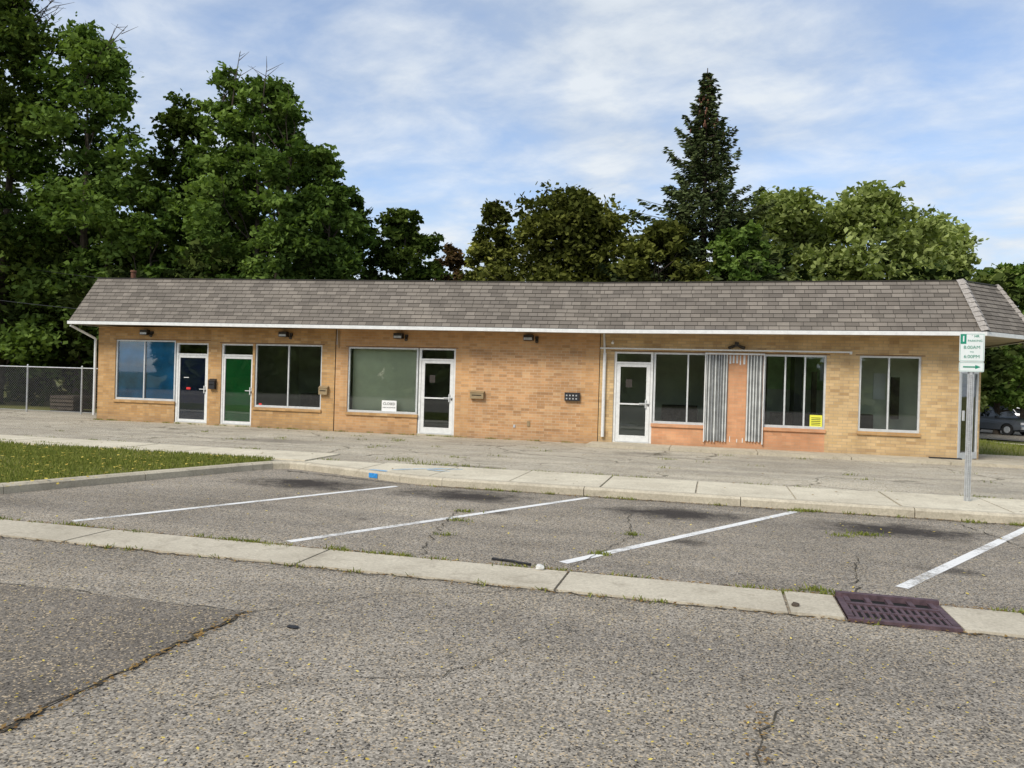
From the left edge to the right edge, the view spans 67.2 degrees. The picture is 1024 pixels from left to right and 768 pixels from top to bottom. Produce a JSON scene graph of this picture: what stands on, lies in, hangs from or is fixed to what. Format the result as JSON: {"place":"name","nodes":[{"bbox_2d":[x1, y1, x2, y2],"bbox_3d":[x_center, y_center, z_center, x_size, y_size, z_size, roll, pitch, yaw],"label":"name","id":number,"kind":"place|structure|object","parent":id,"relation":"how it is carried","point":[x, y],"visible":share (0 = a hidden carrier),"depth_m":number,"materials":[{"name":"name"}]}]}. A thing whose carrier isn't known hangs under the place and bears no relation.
{"place":"outdoors","nodes":[
{"label":"outdoors","id":0,"kind":"place"},
{"bbox_2d":[0,264,108,308],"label":"service wires","id":1,"kind":"object","parent":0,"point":[54,272],"visible":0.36,"depth_m":30.18,"materials":[{"name":"black plastic"}]},
{"bbox_2d":[0,441,274,482],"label":"lawn","id":2,"kind":"structure","parent":0,"point":[109,468],"depth_m":13.54,"materials":[{"name":"green plant"}]},
{"bbox_2d":[0,441,221,485],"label":"fallen leaves","id":3,"kind":"object","parent":2,"relation":"on","point":[92,463],"visible":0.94,"depth_m":13.50,"materials":[{"name":"brown plant"}]},
{"bbox_2d":[286,625,298,627],"bbox_3d":[-1.518,1.680,5.336,0.094,0.012,0.056,2,0,15],"label":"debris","id":4,"kind":"object","parent":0,"point":[293,626],"visible":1,"depth_m":5.32,"materials":[{"name":"grey stone"}]},
{"bbox_2d":[0,469,1023,767],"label":"street","id":5,"kind":"structure","parent":0,"point":[346,635],"depth_m":5.16,"materials":[{"name":"grey asphalt"}]},
{"bbox_2d":[0,583,241,727],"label":"street patch","id":6,"kind":"object","parent":5,"relation":"on","point":[107,648],"visible":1,"depth_m":5.04,"materials":[{"name":"grey asphalt"}]},
{"bbox_2d":[369,468,446,477],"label":"utility paint marks","id":7,"kind":"object","parent":5,"relation":"on","point":[372,475],"visible":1,"depth_m":13.41},
{"bbox_2d":[1,552,1003,767],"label":"fallen leaves","id":8,"kind":"object","parent":5,"relation":"on","point":[687,743],"visible":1,"depth_m":4.29,"materials":[{"name":"yellow plant"}]},
{"bbox_2d":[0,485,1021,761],"bbox_3d":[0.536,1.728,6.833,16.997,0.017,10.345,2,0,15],"label":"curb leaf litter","id":9,"kind":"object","parent":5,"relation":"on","point":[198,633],"visible":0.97,"depth_m":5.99,"materials":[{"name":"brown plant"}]},
{"bbox_2d":[492,557,530,565],"bbox_3d":[-0.005,1.713,7.449,0.420,0.019,0.046,2,0,29],"label":"broken bumper strip","id":10,"kind":"object","parent":5,"relation":"on","point":[511,561],"visible":0.97,"depth_m":7.44,"materials":[{"name":"black plastic"}]},
{"bbox_2d":[0,519,1023,637],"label":"gutter strip","id":11,"kind":"object","parent":5,"relation":"on","point":[992,622],"visible":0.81,"depth_m":6.90,"materials":[{"name":"concrete"}]},
{"bbox_2d":[536,564,543,569],"bbox_3d":[0.258,1.694,7.121,0.089,0.054,0.061,2,0,15],"label":"concrete chunk","id":12,"kind":"object","parent":11,"relation":"on","point":[539,566],"visible":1,"depth_m":7.10,"materials":[{"name":"white concrete"}]},
{"bbox_2d":[791,602,799,606],"bbox_3d":[2.260,1.760,6.152,0.061,0.038,0.056,2,0,-19],"label":"pebble","id":13,"kind":"object","parent":11,"relation":"on","point":[795,604],"visible":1,"depth_m":6.13,"materials":[{"name":"grey stone"}]},
{"bbox_2d":[0,461,1023,523],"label":"curb","id":14,"kind":"structure","parent":5,"relation":"on","point":[688,497],"depth_m":11.77,"materials":[{"name":"concrete"}]},
{"bbox_2d":[0,485,1023,625],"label":"pavement weeds","id":15,"kind":"object","parent":5,"relation":"on","point":[607,553],"visible":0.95,"depth_m":7.86,"materials":[{"name":"green plant"}]},
{"bbox_2d":[0,470,1023,767],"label":"pavement cracks","id":16,"kind":"object","parent":5,"relation":"on","point":[16,722],"visible":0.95,"depth_m":5.99,"materials":[{"name":"black asphalt"}]},
{"bbox_2d":[24,475,1019,593],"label":"fallen leaves","id":17,"kind":"object","parent":5,"relation":"on","point":[595,541],"visible":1,"depth_m":9.40,"materials":[{"name":"brown plant"}]},
{"bbox_2d":[72,486,1023,588],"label":"parking lines","id":18,"kind":"object","parent":5,"relation":"on","point":[955,562],"visible":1,"depth_m":9.09,"materials":[{"name":"white paint"}]},
{"bbox_2d":[835,590,962,632],"bbox_3d":[3.018,1.800,6.079,0.780,0.095,0.690,2,0,15],"label":"storm drain","id":19,"kind":"object","parent":5,"relation":"on","point":[912,612],"visible":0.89,"depth_m":6.06,"materials":[{"name":"metal"}]},
{"bbox_2d":[0,409,1023,499],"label":"parking apron","id":20,"kind":"object","parent":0,"point":[920,478],"visible":0.5,"depth_m":17.36,"materials":[{"name":"concrete"}]},
{"bbox_2d":[0,364,97,414],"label":"chain link fence","id":21,"kind":"object","parent":20,"relation":"on","point":[27,381],"visible":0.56,"depth_m":28.37,"materials":[{"name":"metal"}]},
{"bbox_2d":[0,418,1021,498],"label":"apron weeds","id":22,"kind":"object","parent":20,"relation":"on","point":[455,464],"visible":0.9,"depth_m":16.95,"materials":[{"name":"green plant"}]},
{"bbox_2d":[10,423,1017,504],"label":"fallen leaves","id":23,"kind":"object","parent":20,"relation":"on","point":[511,458],"visible":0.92,"depth_m":15.81,"materials":[{"name":"brown plant"}]},
{"bbox_2d":[586,441,1023,468],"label":"front step","id":24,"kind":"object","parent":20,"relation":"on","point":[904,459],"visible":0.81,"depth_m":19.01,"materials":[{"name":"concrete"}]},
{"bbox_2d":[0,435,1023,513],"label":"sidewalk","id":25,"kind":"structure","parent":0,"point":[905,499],"depth_m":12.90,"materials":[{"name":"concrete"}]},
{"bbox_2d":[959,333,984,500],"bbox_3d":[6.949,0.561,11.701,0.330,2.660,0.044,2,0,26],"label":"parking sign","id":26,"kind":"object","parent":25,"relation":"on","point":[971,352],"visible":1,"depth_m":11.70,"materials":[{"name":"metal"}]},
{"bbox_2d":[0,380,1023,455],"bbox_3d":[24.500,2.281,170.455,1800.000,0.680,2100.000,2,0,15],"label":"ground","id":27,"kind":"structure","parent":0,"point":[57,384],"depth_m":34.38,"materials":[{"name":"green plant"}]},
{"bbox_2d":[0,0,126,401],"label":"deciduous tree","id":28,"kind":"object","parent":27,"relation":"on","point":[23,38],"visible":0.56,"depth_m":36.34,"materials":[{"name":"green plant"}]},
{"bbox_2d":[50,395,92,412],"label":"stacked pallets","id":29,"kind":"object","parent":27,"relation":"on","point":[68,403],"visible":0.71,"depth_m":31.01,"materials":[{"name":"grey wood"}]},
{"bbox_2d":[0,11,157,402],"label":"deciduous tree","id":30,"kind":"object","parent":27,"relation":"on","point":[102,64],"visible":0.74,"depth_m":35.68,"materials":[{"name":"green plant"}]},
{"bbox_2d":[88,183,197,339],"bbox_3d":[-16.918,-3.988,36.185,5.570,10.602,5.583,2,0,42],"label":"deciduous tree","id":31,"kind":"object","parent":27,"relation":"on","point":[164,228],"visible":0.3,"depth_m":35.71,"materials":[{"name":"green plant"}]},
{"bbox_2d":[0,162,309,407],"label":"undergrowth thicket","id":32,"kind":"object","parent":27,"relation":"on","point":[72,351],"visible":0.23,"depth_m":35.42,"materials":[{"name":"green plant"}]},
{"bbox_2d":[111,88,237,274],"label":"deciduous tree","id":33,"kind":"object","parent":27,"relation":"on","point":[181,122],"visible":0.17,"depth_m":40.57,"materials":[{"name":"green plant"}]},
{"bbox_2d":[167,51,265,278],"bbox_3d":[-14.349,-7.293,37.290,4.748,17.314,4.618,2,0,32],"label":"tall airy tree","id":34,"kind":"object","parent":27,"relation":"on","point":[225,79],"visible":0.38,"depth_m":36.61,"materials":[{"name":"green plant"}]},
{"bbox_2d":[177,160,275,273],"bbox_3d":[-14.808,-5.461,40.548,6.296,13.618,6.678,2,0,-22],"label":"deciduous tree","id":35,"kind":"object","parent":27,"relation":"on","point":[237,214],"visible":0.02,"depth_m":39.99,"materials":[{"name":"green plant"}]},
{"bbox_2d":[174,56,367,279],"bbox_3d":[-11.698,-6.764,37.267,9.206,16.485,8.344,1,0,-42],"label":"tall airy tree","id":36,"kind":"object","parent":27,"relation":"on","point":[277,123],"visible":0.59,"depth_m":35.46,"materials":[{"name":"green plant"}]},
{"bbox_2d":[270,143,381,280],"bbox_3d":[-9.660,-4.987,37.207,5.903,12.986,5.912,2,0,15],"label":"deciduous tree","id":37,"kind":"object","parent":27,"relation":"on","point":[328,166],"visible":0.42,"depth_m":36.53,"materials":[{"name":"green plant"}]},
{"bbox_2d":[304,185,394,279],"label":"deciduous tree","id":38,"kind":"object","parent":27,"relation":"on","point":[357,201],"visible":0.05,"depth_m":41.55,"materials":[{"name":"green plant"}]},
{"bbox_2d":[363,207,448,281],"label":"deciduous tree","id":39,"kind":"object","parent":27,"relation":"on","point":[406,239],"visible":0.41,"depth_m":40.83,"materials":[{"name":"green plant"}]},
{"bbox_2d":[433,242,466,280],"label":"deciduous tree","id":40,"kind":"object","parent":27,"relation":"on","point":[453,261],"visible":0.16,"depth_m":44.39,"materials":[{"name":"brown plant"}]},
{"bbox_2d":[464,241,493,280],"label":"distant tree","id":41,"kind":"object","parent":27,"relation":"on","point":[471,247],"visible":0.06,"depth_m":59.33,"materials":[{"name":"green plant"}]},
{"bbox_2d":[458,198,520,280],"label":"deciduous tree","id":42,"kind":"object","parent":27,"relation":"on","point":[493,213],"visible":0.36,"depth_m":40.51,"materials":[{"name":"green plant"}]},
{"bbox_2d":[5,191,1021,406],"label":"distant trees","id":43,"kind":"object","parent":27,"relation":"on","point":[1010,405],"depth_m":63.98,"materials":[{"name":"green plant"}]},
{"bbox_2d":[450,179,647,282],"bbox_3d":[2.651,-4.332,39.964,11.516,12.381,10.690,2,0,15],"label":"deciduous tree","id":44,"kind":"object","parent":27,"relation":"on","point":[583,227],"visible":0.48,"depth_m":38.09,"materials":[{"name":"green plant"}]},
{"bbox_2d":[605,217,729,282],"bbox_3d":[6.579,-2.719,34.694,5.941,9.418,6.663,2,0,45],"label":"deciduous tree","id":45,"kind":"object","parent":27,"relation":"on","point":[667,239],"visible":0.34,"depth_m":33.96,"materials":[{"name":"green plant"}]},
{"bbox_2d":[357,241,1023,397],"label":"understory shrubs","id":46,"kind":"object","parent":27,"relation":"on","point":[1001,361],"visible":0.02,"depth_m":37.62,"materials":[{"name":"green plant"}]},
{"bbox_2d":[598,68,793,282],"bbox_3d":[8.908,-6.568,36.932,10.171,17.202,10.512,2,0,15],"label":"spruce tree","id":47,"kind":"object","parent":27,"relation":"on","point":[706,141],"visible":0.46,"depth_m":36.15,"materials":[{"name":"green plant"}]},
{"bbox_2d":[695,219,781,280],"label":"deciduous tree","id":48,"kind":"object","parent":27,"relation":"on","point":[749,232],"visible":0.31,"depth_m":33.63,"materials":[{"name":"green plant"}]},
{"bbox_2d":[735,185,849,280],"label":"deciduous tree","id":49,"kind":"object","parent":27,"relation":"on","point":[791,216],"visible":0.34,"depth_m":40.94,"materials":[{"name":"green plant"}]},
{"bbox_2d":[790,180,976,281],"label":"deciduous tree","id":50,"kind":"object","parent":27,"relation":"on","point":[863,216],"visible":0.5,"depth_m":40.54,"materials":[{"name":"green plant"}]},
{"bbox_2d":[913,211,1023,411],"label":"deciduous tree","id":51,"kind":"object","parent":27,"relation":"on","point":[962,259],"visible":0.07,"depth_m":44.68,"materials":[{"name":"green plant"}]},
{"bbox_2d":[976,262,1023,433],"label":"deciduous tree","id":52,"kind":"object","parent":27,"relation":"on","point":[1004,396],"visible":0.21,"depth_m":47.26,"materials":[{"name":"green plant"}]},
{"bbox_2d":[989,262,1023,418],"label":"deciduous tree","id":53,"kind":"object","parent":27,"relation":"on","point":[1020,276],"visible":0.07,"depth_m":54.71,"materials":[{"name":"green plant"}]},
{"bbox_2d":[0,0,1023,279],"label":"sky","id":54,"kind":"structure","parent":0,"point":[438,109],"materials":[{"name":"blue"}]},
{"bbox_2d":[96,326,980,459],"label":"brick walls","id":55,"kind":"structure","parent":0,"point":[517,379],"depth_m":21.46,"materials":[{"name":"brick"}]},
{"bbox_2d":[115,340,176,400],"bbox_3d":[-11.875,-0.458,25.000,2.280,1.934,0.065,2,0,15],"label":"shop window","id":56,"kind":"structure","parent":55,"relation":"attached to","point":[144,371],"depth_m":24.99,"materials":[{"name":"metal"}]},
{"bbox_2d":[175,343,208,422],"bbox_3d":[-10.171,-0.039,24.541,1.190,2.530,0.120,2,0,15],"label":"storefront door","id":57,"kind":"structure","parent":55,"relation":"attached to","point":[192,382],"depth_m":24.58,"materials":[{"name":"white paint"}]},
{"bbox_2d":[220,344,252,424],"bbox_3d":[-8.572,0.008,24.120,1.180,2.530,0.120,2,0,15],"label":"storefront door","id":58,"kind":"structure","parent":55,"relation":"attached to","point":[236,384],"depth_m":24.16,"materials":[{"name":"white paint"}]},
{"bbox_2d":[118,341,419,411],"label":"window boards","id":59,"kind":"object","parent":55,"relation":"attached to","point":[379,375],"depth_m":23.33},
{"bbox_2d":[254,344,321,408],"bbox_3d":[-6.860,-0.244,23.678,2.300,1.944,0.065,2,0,15],"label":"shop window","id":60,"kind":"structure","parent":55,"relation":"in","point":[256,372],"depth_m":23.68,"materials":[{"name":"metal"}]},
{"bbox_2d":[347,347,418,413],"bbox_3d":[-3.836,-0.119,22.880,2.240,1.934,0.065,2,0,15],"label":"shop window","id":61,"kind":"structure","parent":55,"relation":"attached to","point":[349,375],"depth_m":22.85,"materials":[{"name":"metal"}]},
{"bbox_2d":[208,379,579,427],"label":"mailboxes","id":62,"kind":"object","parent":55,"relation":"attached to","point":[324,390],"visible":1,"depth_m":21.96,"materials":[{"name":"black plastic"}]},
{"bbox_2d":[417,348,455,434],"bbox_3d":[-2.178,0.213,22.434,1.130,2.500,0.120,2,0,15],"label":"storefront door","id":63,"kind":"structure","parent":55,"relation":"attached to","point":[422,429],"depth_m":22.44,"materials":[{"name":"white paint"}]},
{"bbox_2d":[140,330,744,349],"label":"flood lights","id":64,"kind":"object","parent":55,"relation":"attached to","point":[395,335],"visible":1,"depth_m":22.52,"materials":[{"name":"brown metal"}]},
{"bbox_2d":[70,324,851,436],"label":"pipes and rail","id":65,"kind":"object","parent":55,"relation":"attached to","point":[604,347],"visible":1,"depth_m":21.04,"materials":[{"name":"white metal"}]},
{"bbox_2d":[113,399,920,436],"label":"window sills","id":66,"kind":"structure","parent":55,"relation":"attached to","point":[863,432],"depth_m":20.74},
{"bbox_2d":[127,339,914,355],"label":"steel lintels","id":67,"kind":"object","parent":55,"relation":"attached to","point":[437,347],"visible":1,"depth_m":22.47,"materials":[{"name":"metal"}]},
{"bbox_2d":[67,321,1023,347],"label":"gutter and soffit","id":68,"kind":"object","parent":55,"relation":"attached to","point":[993,339],"visible":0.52,"depth_m":20.73,"materials":[{"name":"paint"}]},
{"bbox_2d":[69,278,1023,334],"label":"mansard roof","id":69,"kind":"structure","parent":55,"relation":"on","point":[883,306],"depth_m":21.03,"materials":[{"name":"tile"}]},
{"bbox_2d":[130,270,136,277],"bbox_3d":[-13.013,-3.634,26.484,0.217,0.540,0.217,2,0,15],"label":"roof vent pipe","id":70,"kind":"object","parent":69,"relation":"attached to","point":[133,273],"visible":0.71,"depth_m":26.41,"materials":[{"name":"metal"}]},
{"bbox_2d":[110,278,1023,330],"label":"hip caps","id":71,"kind":"object","parent":69,"relation":"attached to","point":[981,321],"visible":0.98,"depth_m":19.53,"materials":[{"name":"grey"}]},
{"bbox_2d":[201,345,918,441],"bbox_3d":[0.104,0.065,26.425,25.700,3.060,8.600,2,0,15],"label":"shop interior","id":72,"kind":"object","parent":55,"relation":"attached to","point":[670,385],"visible":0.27,"depth_m":23.93,"materials":[{"name":"tile"}]},
{"bbox_2d":[612,352,653,443],"bbox_3d":[3.293,0.360,20.992,1.050,2.470,0.120,2,0,15],"label":"storefront door","id":73,"kind":"structure","parent":55,"relation":"attached to","point":[616,437],"depth_m":20.98,"materials":[{"name":"white paint"}]},
{"bbox_2d":[652,352,706,424],"bbox_3d":[4.497,0.113,20.684,1.380,1.904,0.065,2,0,15],"label":"shop window","id":74,"kind":"structure","parent":55,"relation":"attached to","point":[654,384],"depth_m":20.65,"materials":[{"name":"metal"}]},
{"bbox_2d":[703,353,764,444],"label":"metal slat panels","id":75,"kind":"object","parent":55,"relation":"attached to","point":[715,393],"visible":1,"depth_m":20.28,"materials":[{"name":"metal"}]},
{"bbox_2d":[763,354,826,428],"bbox_3d":[7.300,0.186,19.945,1.520,1.884,0.065,2,0,15],"label":"shop window","id":76,"kind":"structure","parent":55,"relation":"attached to","point":[824,393],"depth_m":19.87,"materials":[{"name":"metal"}]},
{"bbox_2d":[858,356,920,432],"bbox_3d":[9.475,0.246,19.372,1.420,1.894,0.065,2,0,15],"label":"shop window","id":77,"kind":"structure","parent":55,"relation":"attached to","point":[918,395],"depth_m":19.35,"materials":[{"name":"metal"}]},
{"bbox_2d":[959,372,978,458],"bbox_3d":[11.361,0.614,19.172,0.806,2.500,0.090,2,0,-30],"label":"corner door","id":78,"kind":"structure","parent":55,"relation":"attached to","point":[962,454],"depth_m":19.34,"materials":[{"name":"metal"}]},
{"bbox_2d":[259,400,821,426],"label":"window posters","id":79,"kind":"object","parent":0,"point":[815,420],"depth_m":22.76},
{"bbox_2d":[979,429,1023,440],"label":"side street","id":80,"kind":"structure","parent":0,"point":[989,434],"depth_m":46.17,"materials":[{"name":"grey asphalt"}]},
{"bbox_2d":[979,406,1023,434],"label":"car","id":81,"kind":"object","parent":80,"relation":"on","point":[1008,423],"visible":0.48,"depth_m":48.33,"materials":[{"name":"paint"}]},
{"bbox_2d":[1012,407,1019,415],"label":"parked car","id":82,"kind":"object","parent":80,"relation":"on","point":[1016,412],"visible":0.02,"depth_m":67.29,"materials":[{"name":"paint"}]},
{"bbox_2d":[979,439,1023,455],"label":"side lawn grass","id":83,"kind":"structure","parent":0,"point":[1002,444],"depth_m":27.43,"materials":[{"name":"green plant"}]}
]}

